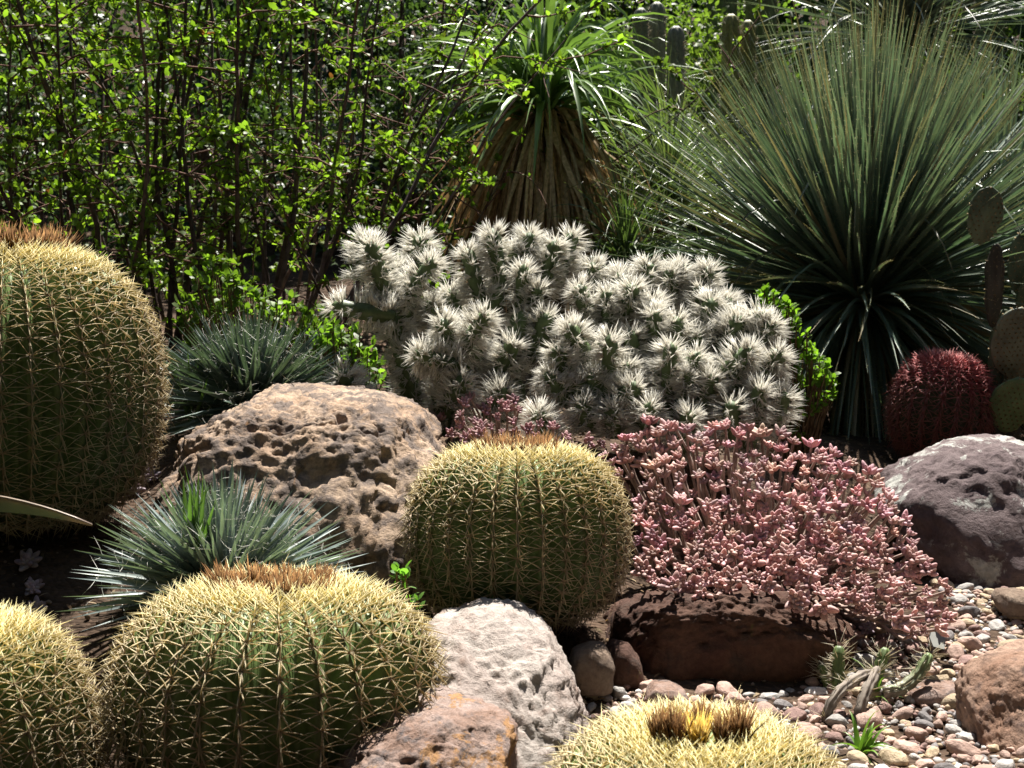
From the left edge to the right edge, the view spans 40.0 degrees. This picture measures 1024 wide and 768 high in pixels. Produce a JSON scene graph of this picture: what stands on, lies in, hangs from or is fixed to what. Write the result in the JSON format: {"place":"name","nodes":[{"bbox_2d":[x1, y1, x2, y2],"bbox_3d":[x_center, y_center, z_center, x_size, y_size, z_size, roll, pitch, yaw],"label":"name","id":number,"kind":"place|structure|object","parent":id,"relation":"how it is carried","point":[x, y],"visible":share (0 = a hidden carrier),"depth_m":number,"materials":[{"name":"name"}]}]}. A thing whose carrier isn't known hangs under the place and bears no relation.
{"place":"outdoors","nodes":[
{"label":"outdoors","id":0,"kind":"place"},
{"bbox_2d":[0,0,1023,767],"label":"ground","id":1,"kind":"structure","parent":0,"point":[60,582],"depth_m":3.93,"materials":[{"name":"soil"}]},
{"bbox_2d":[14,548,42,571],"bbox_3d":[-1.071,0.393,3.150,0.052,0.052,0.103,2,8,13],"label":"ghost rosette","id":2,"kind":"object","parent":1,"relation":"on","point":[28,559],"visible":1,"depth_m":3.13,"materials":[{"name":"grey plant"}]},
{"bbox_2d":[21,595,47,617],"bbox_3d":[-1.014,0.471,2.988,0.054,0.053,0.089,-2,8,-18],"label":"ghost rosette","id":3,"kind":"object","parent":1,"relation":"on","point":[37,604],"visible":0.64,"depth_m":2.96,"materials":[{"name":"grey plant"}]},
{"bbox_2d":[25,577,44,595],"bbox_3d":[-1.032,0.437,3.069,0.040,0.044,0.092,0,7,0],"label":"ghost rosette","id":4,"kind":"object","parent":1,"relation":"on","point":[32,586],"visible":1,"depth_m":3.04,"materials":[{"name":"grey plant"}]},
{"bbox_2d":[0,495,92,525],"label":"agave","id":5,"kind":"object","parent":1,"relation":"on","point":[11,505],"visible":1,"depth_m":2.51,"materials":[{"name":"green plant"}]},
{"bbox_2d":[0,599,116,767],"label":"barrel cactus","id":6,"kind":"object","parent":1,"relation":"on","point":[50,714],"visible":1,"depth_m":2.28,"materials":[{"name":"plant"}]},
{"bbox_2d":[0,0,174,289],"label":"evergreen bush","id":7,"kind":"object","parent":1,"relation":"on","point":[39,92],"visible":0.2,"depth_m":8.62,"materials":[{"name":"green plant"}]},
{"bbox_2d":[0,219,177,543],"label":"barrel cactus","id":8,"kind":"object","parent":1,"relation":"on","point":[82,388],"visible":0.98,"depth_m":3.18,"materials":[{"name":"plant"}]},
{"bbox_2d":[0,0,298,314],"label":"leafy shrub","id":9,"kind":"object","parent":1,"relation":"on","point":[44,177],"visible":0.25,"depth_m":6.40,"materials":[{"name":"green plant"}]},
{"bbox_2d":[0,0,307,270],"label":"leafy shrub","id":10,"kind":"object","parent":1,"relation":"on","point":[9,39],"visible":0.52,"depth_m":5.12,"materials":[{"name":"green plant"}]},
{"bbox_2d":[0,0,338,347],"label":"leafy shrub","id":11,"kind":"object","parent":1,"relation":"on","point":[144,217],"visible":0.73,"depth_m":5.01,"materials":[{"name":"green plant"}]},
{"bbox_2d":[0,0,370,341],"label":"leafy shrub","id":12,"kind":"object","parent":1,"relation":"on","point":[236,131],"visible":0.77,"depth_m":5.08,"materials":[{"name":"green plant"}]},
{"bbox_2d":[33,0,386,292],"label":"evergreen bush","id":13,"kind":"object","parent":1,"relation":"on","point":[197,111],"visible":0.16,"depth_m":8.96,"materials":[{"name":"green plant"}]},
{"bbox_2d":[55,459,373,637],"bbox_3d":[-0.618,0.339,2.937,0.663,0.389,0.627,0,7,0],"label":"spiky rosette","id":14,"kind":"object","parent":1,"relation":"on","point":[222,525],"visible":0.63,"depth_m":2.88,"materials":[{"name":"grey plant"}]},
{"bbox_2d":[172,259,329,382],"bbox_3d":[-0.842,-0.134,4.520,0.576,0.542,0.364,0,7,0],"label":"leafy bush","id":15,"kind":"object","parent":1,"relation":"on","point":[229,306],"visible":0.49,"depth_m":4.44,"materials":[{"name":"green plant"}]},
{"bbox_2d":[158,305,372,437],"bbox_3d":[-0.746,-0.027,3.973,0.742,0.404,0.737,0,7,0],"label":"spiky rosette","id":16,"kind":"object","parent":1,"relation":"on","point":[247,362],"visible":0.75,"depth_m":3.89,"materials":[{"name":"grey plant"}]},
{"bbox_2d":[94,553,450,767],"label":"barrel cactus","id":17,"kind":"object","parent":1,"relation":"on","point":[288,667],"visible":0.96,"depth_m":2.32,"materials":[{"name":"plant"}]},
{"bbox_2d":[140,382,448,609],"bbox_3d":[-0.505,0.333,3.423,0.734,0.599,0.828,0,7,0],"label":"boulder","id":18,"kind":"object","parent":1,"relation":"on","point":[354,456],"visible":0.38,"depth_m":3.27,"materials":[{"name":"stone"}]},
{"bbox_2d":[120,47,546,336],"bbox_3d":[-0.627,-0.718,5.501,1.842,1.133,1.078,-5,9,-34],"label":"leafy shrub","id":19,"kind":"object","parent":1,"relation":"on","point":[341,185],"visible":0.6,"depth_m":5.53,"materials":[{"name":"green plant"}]},
{"bbox_2d":[306,311,388,390],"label":"leafy bush","id":20,"kind":"object","parent":1,"relation":"on","point":[330,332],"visible":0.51,"depth_m":4.14,"materials":[{"name":"green plant"}]},
{"bbox_2d":[150,0,626,342],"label":"leafy shrub","id":21,"kind":"object","parent":1,"relation":"on","point":[481,63],"visible":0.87,"depth_m":5.33,"materials":[{"name":"green plant"}]},
{"bbox_2d":[244,0,568,294],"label":"evergreen bush","id":22,"kind":"object","parent":1,"relation":"on","point":[381,107],"visible":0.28,"depth_m":8.12,"materials":[{"name":"green plant"}]},
{"bbox_2d":[388,560,424,618],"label":"weed","id":23,"kind":"object","parent":1,"relation":"on","point":[396,570],"visible":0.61,"depth_m":2.71,"materials":[{"name":"green plant"}]},
{"bbox_2d":[65,0,767,319],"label":"leafy shrub","id":24,"kind":"object","parent":1,"relation":"on","point":[657,60],"visible":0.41,"depth_m":6.69,"materials":[{"name":"green plant"}]},
{"bbox_2d":[332,684,517,767],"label":"boulder","id":25,"kind":"object","parent":1,"relation":"on","point":[451,729],"visible":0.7,"depth_m":2.27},
{"bbox_2d":[330,228,578,436],"bbox_3d":[-0.150,-0.159,3.957,0.799,0.627,0.555,0,7,0],"label":"cholla cactus","id":26,"kind":"object","parent":1,"relation":"on","point":[394,310],"visible":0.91,"depth_m":3.95,"materials":[{"name":"plant"}]},
{"bbox_2d":[420,597,588,767],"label":"boulder","id":27,"kind":"object","parent":1,"relation":"on","point":[509,655],"visible":0.56,"depth_m":2.57,"materials":[{"name":"stone"}]},
{"bbox_2d":[385,19,625,306],"bbox_3d":[0.010,-1.237,7.947,1.489,1.618,1.192,-3,8,-21],"label":"evergreen bush","id":28,"kind":"object","parent":1,"relation":"on","point":[439,174],"visible":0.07,"depth_m":7.74,"materials":[{"name":"green plant"}]},
{"bbox_2d":[0,0,1023,255],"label":"foliage","id":29,"kind":"object","parent":1,"relation":"on","point":[520,4],"visible":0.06,"depth_m":10.80,"materials":[{"name":"green plant"}]},
{"bbox_2d":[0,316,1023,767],"bbox_3d":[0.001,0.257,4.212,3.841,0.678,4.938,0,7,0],"label":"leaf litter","id":30,"kind":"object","parent":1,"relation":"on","point":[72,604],"visible":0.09,"depth_m":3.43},
{"bbox_2d":[394,429,637,633],"bbox_3d":[0.006,0.318,3.090,0.546,0.458,0.528,0,1,0],"label":"barrel cactus","id":31,"kind":"object","parent":1,"relation":"on","point":[537,524],"visible":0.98,"depth_m":2.93,"materials":[{"name":"plant"}]},
{"bbox_2d":[433,391,605,451],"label":"purple succulent","id":32,"kind":"object","parent":1,"relation":"on","point":[480,424],"visible":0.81,"depth_m":3.64,"materials":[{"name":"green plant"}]},
{"bbox_2d":[381,0,707,340],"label":"strap leaf palm","id":33,"kind":"object","parent":1,"relation":"on","point":[556,126],"visible":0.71,"depth_m":5.95,"materials":[{"name":"green plant"}]},
{"bbox_2d":[449,0,728,270],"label":"evergreen bush","id":34,"kind":"object","parent":1,"relation":"on","point":[696,38],"visible":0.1,"depth_m":8.65,"materials":[{"name":"green plant"}]},
{"bbox_2d":[568,641,614,696],"bbox_3d":[0.162,0.579,2.879,0.096,0.102,0.120,0,7,0],"label":"stone","id":35,"kind":"object","parent":1,"relation":"on","point":[591,663],"visible":0.88,"depth_m":2.83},
{"bbox_2d":[612,686,625,699],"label":"pebble","id":36,"kind":"object","parent":1,"relation":"on","point":[618,692],"visible":0.94,"depth_m":2.85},
{"bbox_2d":[606,638,644,688],"bbox_3d":[0.236,0.589,2.962,0.087,0.096,0.123,0,7,0],"label":"stone","id":37,"kind":"object","parent":1,"relation":"on","point":[627,663],"visible":0.69,"depth_m":2.91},
{"bbox_2d":[531,149,747,365],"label":"bear grass","id":38,"kind":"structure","parent":1,"relation":"on","point":[625,247],"depth_m":5.73,"materials":[{"name":"green plant"}]},
{"bbox_2d":[628,8,652,323],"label":"columnar cactus","id":39,"kind":"object","parent":1,"relation":"on","point":[641,27],"visible":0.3,"depth_m":6.84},
{"bbox_2d":[647,2,669,299],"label":"columnar cactus","id":40,"kind":"object","parent":1,"relation":"on","point":[657,27],"visible":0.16,"depth_m":6.92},
{"bbox_2d":[531,262,790,456],"bbox_3d":[0.400,-0.084,3.924,0.809,0.582,0.574,0,7,0],"label":"cholla cactus","id":41,"kind":"object","parent":1,"relation":"on","point":[671,377],"visible":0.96,"depth_m":3.88,"materials":[{"name":"plant"}]},
{"bbox_2d":[646,680,687,707],"bbox_3d":[0.304,0.617,2.762,0.083,0.055,0.098,0,7,0],"label":"stone","id":42,"kind":"object","parent":1,"relation":"on","point":[654,688],"visible":0.5,"depth_m":2.74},
{"bbox_2d":[664,26,687,306],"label":"columnar cactus","id":43,"kind":"object","parent":1,"relation":"on","point":[675,36],"visible":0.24,"depth_m":6.79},
{"bbox_2d":[583,34,769,331],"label":"bear grass","id":44,"kind":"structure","parent":1,"relation":"on","point":[668,149],"depth_m":6.46,"materials":[{"name":"green plant"}]},
{"bbox_2d":[536,690,848,767],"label":"barrel cactus","id":45,"kind":"object","parent":1,"relation":"on","point":[687,734],"visible":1,"depth_m":2.05,"materials":[{"name":"plant"}]},
{"bbox_2d":[695,684,714,697],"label":"pebble","id":46,"kind":"object","parent":1,"relation":"on","point":[706,689],"visible":0.83,"depth_m":2.86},
{"bbox_2d":[584,0,829,262],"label":"evergreen bush","id":47,"kind":"object","parent":1,"relation":"on","point":[675,20],"visible":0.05,"depth_m":9.87,"materials":[{"name":"green plant"}]},
{"bbox_2d":[701,0,739,281],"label":"columnar cactus","id":48,"kind":"object","parent":1,"relation":"on","point":[732,7],"visible":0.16,"depth_m":9.16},
{"bbox_2d":[716,681,738,697],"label":"pebble","id":49,"kind":"object","parent":1,"relation":"on","point":[724,688],"visible":0.76,"depth_m":2.87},
{"bbox_2d":[715,14,743,314],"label":"columnar cactus","id":50,"kind":"object","parent":1,"relation":"on","point":[730,24],"visible":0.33,"depth_m":7.03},
{"bbox_2d":[603,565,857,681],"bbox_3d":[0.473,0.599,3.154,0.545,0.346,0.424,0,7,0],"label":"boulder","id":51,"kind":"object","parent":1,"relation":"on","point":[743,633],"visible":0.42,"depth_m":2.96,"materials":[{"name":"stone"}]},
{"bbox_2d":[725,691,744,706],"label":"pebble","id":52,"kind":"object","parent":1,"relation":"on","point":[739,696],"visible":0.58,"depth_m":2.83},
{"bbox_2d":[736,20,758,319],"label":"columnar cactus","id":53,"kind":"object","parent":1,"relation":"on","point":[749,40],"visible":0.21,"depth_m":7.08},
{"bbox_2d":[743,0,778,284],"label":"columnar cactus","id":54,"kind":"object","parent":1,"relation":"on","point":[749,13],"visible":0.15,"depth_m":9.22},
{"bbox_2d":[747,701,780,720],"bbox_3d":[0.493,0.651,2.763,0.070,0.051,0.064,-24,2,13],"label":"pebble","id":55,"kind":"object","parent":1,"relation":"on","point":[763,704],"visible":0.34,"depth_m":2.74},
{"bbox_2d":[760,692,779,699],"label":"pebble","id":56,"kind":"object","parent":1,"relation":"on","point":[769,696],"visible":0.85,"depth_m":2.87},
{"bbox_2d":[598,414,957,640],"bbox_3d":[0.606,0.328,3.284,0.780,0.412,0.736,0,7,0],"label":"pink succulent","id":57,"kind":"object","parent":1,"relation":"on","point":[814,556],"visible":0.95,"depth_m":3.27,"materials":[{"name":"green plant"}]},
{"bbox_2d":[773,699,792,709],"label":"pebble","id":58,"kind":"object","parent":1,"relation":"on","point":[780,704],"visible":0.6,"depth_m":2.82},
{"bbox_2d":[783,707,806,721],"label":"pebble","id":59,"kind":"object","parent":1,"relation":"on","point":[795,713],"visible":0.86,"depth_m":2.77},
{"bbox_2d":[570,0,1023,444],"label":"sotol","id":60,"kind":"object","parent":1,"relation":"on","point":[867,249],"visible":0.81,"depth_m":5.17,"materials":[{"name":"green plant"}]},
{"bbox_2d":[754,283,840,469],"bbox_3d":[0.866,-0.015,4.286,0.287,0.589,0.165,0,7,0],"label":"jade bush","id":61,"kind":"object","parent":1,"relation":"on","point":[798,422],"visible":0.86,"depth_m":4.26,"materials":[{"name":"green plant"}]},
{"bbox_2d":[798,725,822,742],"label":"pebble","id":62,"kind":"object","parent":1,"relation":"on","point":[810,729],"visible":0.46,"depth_m":2.66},
{"bbox_2d":[805,677,819,686],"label":"pebble","id":63,"kind":"object","parent":1,"relation":"on","point":[812,681],"visible":0.89,"depth_m":2.94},
{"bbox_2d":[804,687,827,694],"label":"pebble","id":64,"kind":"object","parent":1,"relation":"on","point":[816,690],"visible":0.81,"depth_m":2.90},
{"bbox_2d":[808,702,823,715],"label":"pebble","id":65,"kind":"object","parent":1,"relation":"on","point":[816,708],"visible":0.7,"depth_m":2.79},
{"bbox_2d":[825,731,843,742],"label":"pebble","id":66,"kind":"object","parent":1,"relation":"on","point":[832,736],"visible":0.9,"depth_m":2.67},
{"bbox_2d":[825,714,847,725],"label":"pebble","id":67,"kind":"object","parent":1,"relation":"on","point":[834,719],"visible":0.86,"depth_m":2.73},
{"bbox_2d":[832,724,846,735],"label":"pebble","id":68,"kind":"object","parent":1,"relation":"on","point":[841,729],"visible":0.72,"depth_m":2.71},
{"bbox_2d":[846,750,868,761],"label":"pebble","id":69,"kind":"object","parent":1,"relation":"on","point":[857,755],"visible":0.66,"depth_m":2.57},
{"bbox_2d":[829,710,897,762],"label":"grass weed","id":70,"kind":"object","parent":1,"relation":"on","point":[864,743],"depth_m":2.60,"materials":[{"name":"green plant"}]},
{"bbox_2d":[852,653,874,665],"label":"pebble","id":71,"kind":"object","parent":1,"relation":"on","point":[868,658],"visible":0.71,"depth_m":3.01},
{"bbox_2d":[858,621,876,634],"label":"pebble","id":72,"kind":"object","parent":1,"relation":"on","point":[866,628],"visible":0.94,"depth_m":3.17,"materials":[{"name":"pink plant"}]},
{"bbox_2d":[852,687,882,699],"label":"pebble","id":73,"kind":"object","parent":1,"relation":"on","point":[855,692],"visible":0.49,"depth_m":2.88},
{"bbox_2d":[856,706,882,729],"bbox_3d":[0.703,0.664,2.768,0.049,0.043,0.078,3,8,23],"label":"pebble","id":74,"kind":"object","parent":1,"relation":"on","point":[876,719],"visible":0.84,"depth_m":2.75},
{"bbox_2d":[725,0,1023,139],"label":"sotol","id":75,"kind":"object","parent":1,"relation":"on","point":[909,6],"visible":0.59,"depth_m":7.88,"materials":[{"name":"green plant"}]},
{"bbox_2d":[802,628,947,722],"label":"sprawling cactus","id":76,"kind":"object","parent":1,"relation":"on","point":[870,679],"visible":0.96,"depth_m":2.87,"materials":[{"name":"green plant"}]},
{"bbox_2d":[872,639,886,650],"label":"pebble","id":77,"kind":"object","parent":1,"relation":"on","point":[881,643],"visible":0.81,"depth_m":3.09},
{"bbox_2d":[878,701,891,713],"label":"pebble","id":78,"kind":"object","parent":1,"relation":"on","point":[884,707],"visible":0.85,"depth_m":2.82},
{"bbox_2d":[760,23,1023,372],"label":"sotol","id":79,"kind":"object","parent":1,"relation":"on","point":[1012,123],"visible":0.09,"depth_m":6.05,"materials":[{"name":"green plant"}]},
{"bbox_2d":[878,747,908,765],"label":"pebble","id":80,"kind":"object","parent":1,"relation":"on","point":[890,756],"visible":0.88,"depth_m":2.54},
{"bbox_2d":[891,707,913,719],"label":"pebble","id":81,"kind":"object","parent":1,"relation":"on","point":[905,713],"visible":0.94,"depth_m":2.79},
{"bbox_2d":[786,0,1023,153],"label":"evergreen bush","id":82,"kind":"object","parent":1,"relation":"on","point":[1009,42],"visible":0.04,"depth_m":9.90,"materials":[{"name":"green plant"}]},
{"bbox_2d":[892,739,920,753],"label":"pebble","id":83,"kind":"object","parent":1,"relation":"on","point":[906,747],"visible":0.59,"depth_m":2.62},
{"bbox_2d":[905,641,922,653],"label":"pebble","id":84,"kind":"object","parent":1,"relation":"on","point":[913,646],"visible":0.91,"depth_m":3.07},
{"bbox_2d":[904,726,927,743],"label":"pebble","id":85,"kind":"object","parent":1,"relation":"on","point":[918,734],"visible":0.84,"depth_m":2.70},
{"bbox_2d":[914,719,934,728],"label":"pebble","id":86,"kind":"object","parent":1,"relation":"on","point":[922,723],"visible":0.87,"depth_m":2.74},
{"bbox_2d":[915,759,934,767],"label":"pebble","id":87,"kind":"object","parent":1,"relation":"on","point":[924,763],"visible":0.97,"depth_m":2.52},
{"bbox_2d":[918,711,932,721],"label":"pebble","id":88,"kind":"object","parent":1,"relation":"on","point":[924,715],"visible":0.72,"depth_m":2.78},
{"bbox_2d":[925,746,938,757],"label":"pebble","id":89,"kind":"object","parent":1,"relation":"on","point":[932,751],"visible":0.91,"depth_m":2.59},
{"bbox_2d":[910,679,954,707],"bbox_3d":[0.867,0.636,2.886,0.102,0.039,0.101,0,7,0],"label":"stone","id":90,"kind":"object","parent":1,"relation":"on","point":[929,693],"visible":0.76,"depth_m":2.86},
{"bbox_2d":[928,632,944,649],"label":"pebble","id":91,"kind":"object","parent":1,"relation":"on","point":[936,639],"visible":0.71,"depth_m":3.08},
{"bbox_2d":[924,674,948,680],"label":"pebble","id":92,"kind":"object","parent":1,"relation":"on","point":[941,677],"visible":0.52,"depth_m":2.92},
{"bbox_2d":[880,345,999,457],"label":"red barrel cactus","id":93,"kind":"object","parent":1,"relation":"on","point":[932,401],"visible":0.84,"depth_m":4.44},
{"bbox_2d":[939,693,955,708],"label":"pebble","id":94,"kind":"object","parent":1,"relation":"on","point":[950,699],"visible":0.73,"depth_m":2.83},
{"bbox_2d":[873,434,1023,588],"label":"boulder","id":95,"kind":"object","parent":1,"relation":"on","point":[961,499],"visible":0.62,"depth_m":3.67,"materials":[{"name":"stone"}]},
{"bbox_2d":[945,724,963,733],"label":"pebble","id":96,"kind":"object","parent":1,"relation":"on","point":[951,729],"visible":0.84,"depth_m":2.71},
{"bbox_2d":[946,643,963,659],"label":"pebble","id":97,"kind":"object","parent":1,"relation":"on","point":[955,651],"visible":0.81,"depth_m":3.06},
{"bbox_2d":[946,593,967,604],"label":"pebble","id":98,"kind":"object","parent":1,"relation":"on","point":[959,599],"visible":0.85,"depth_m":3.42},
{"bbox_2d":[950,619,965,631],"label":"pebble","id":99,"kind":"object","parent":1,"relation":"on","point":[960,624],"visible":0.72,"depth_m":3.25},
{"bbox_2d":[945,739,980,755],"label":"pebble","id":100,"kind":"object","parent":1,"relation":"on","point":[958,746],"visible":0.84,"depth_m":2.57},
{"bbox_2d":[956,583,973,590],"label":"pebble","id":101,"kind":"object","parent":1,"relation":"on","point":[969,586],"visible":0.71,"depth_m":3.54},
{"bbox_2d":[958,732,976,742],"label":"pebble","id":102,"kind":"object","parent":1,"relation":"on","point":[967,736],"visible":0.69,"depth_m":2.65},
{"bbox_2d":[957,606,979,616],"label":"pebble","id":103,"kind":"object","parent":1,"relation":"on","point":[973,611],"visible":0.79,"depth_m":3.33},
{"bbox_2d":[957,636,982,651],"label":"pebble","id":104,"kind":"object","parent":1,"relation":"on","point":[971,643],"visible":0.82,"depth_m":3.12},
{"bbox_2d":[954,639,1023,752],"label":"boulder","id":105,"kind":"object","parent":1,"relation":"on","point":[989,691],"visible":0.77,"depth_m":2.65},
{"bbox_2d":[972,0,1007,119],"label":"columnar cactus","id":106,"kind":"object","parent":1,"relation":"on","point":[981,31],"visible":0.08,"depth_m":9.31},
{"bbox_2d":[966,186,1023,440],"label":"prickly pear","id":107,"kind":"object","parent":1,"relation":"on","point":[1006,342],"visible":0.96,"depth_m":4.55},
{"bbox_2d":[968,68,1023,145],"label":"evergreen bush","id":108,"kind":"object","parent":1,"relation":"on","point":[1019,116],"visible":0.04,"depth_m":7.82,"materials":[{"name":"green plant"}]},
{"bbox_2d":[988,619,1004,630],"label":"pebble","id":109,"kind":"object","parent":1,"relation":"on","point":[996,625],"visible":0.98,"depth_m":3.25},
{"bbox_2d":[994,759,1014,767],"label":"pebble","id":110,"kind":"object","parent":1,"relation":"on","point":[1005,763],"visible":0.99,"depth_m":2.47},
{"bbox_2d":[991,587,1023,617],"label":"stone","id":111,"kind":"object","parent":1,"relation":"on","point":[1008,602],"visible":1,"depth_m":3.31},
{"bbox_2d":[561,6,721,310],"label":"bear grass","id":112,"kind":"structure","parent":0,"point":[607,92],"depth_m":7.02,"materials":[{"name":"green plant"}]},
{"bbox_2d":[583,581,1023,767],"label":"gravel","id":113,"kind":"structure","parent":0,"point":[969,595],"depth_m":2.86,"materials":[{"name":"gravel"}]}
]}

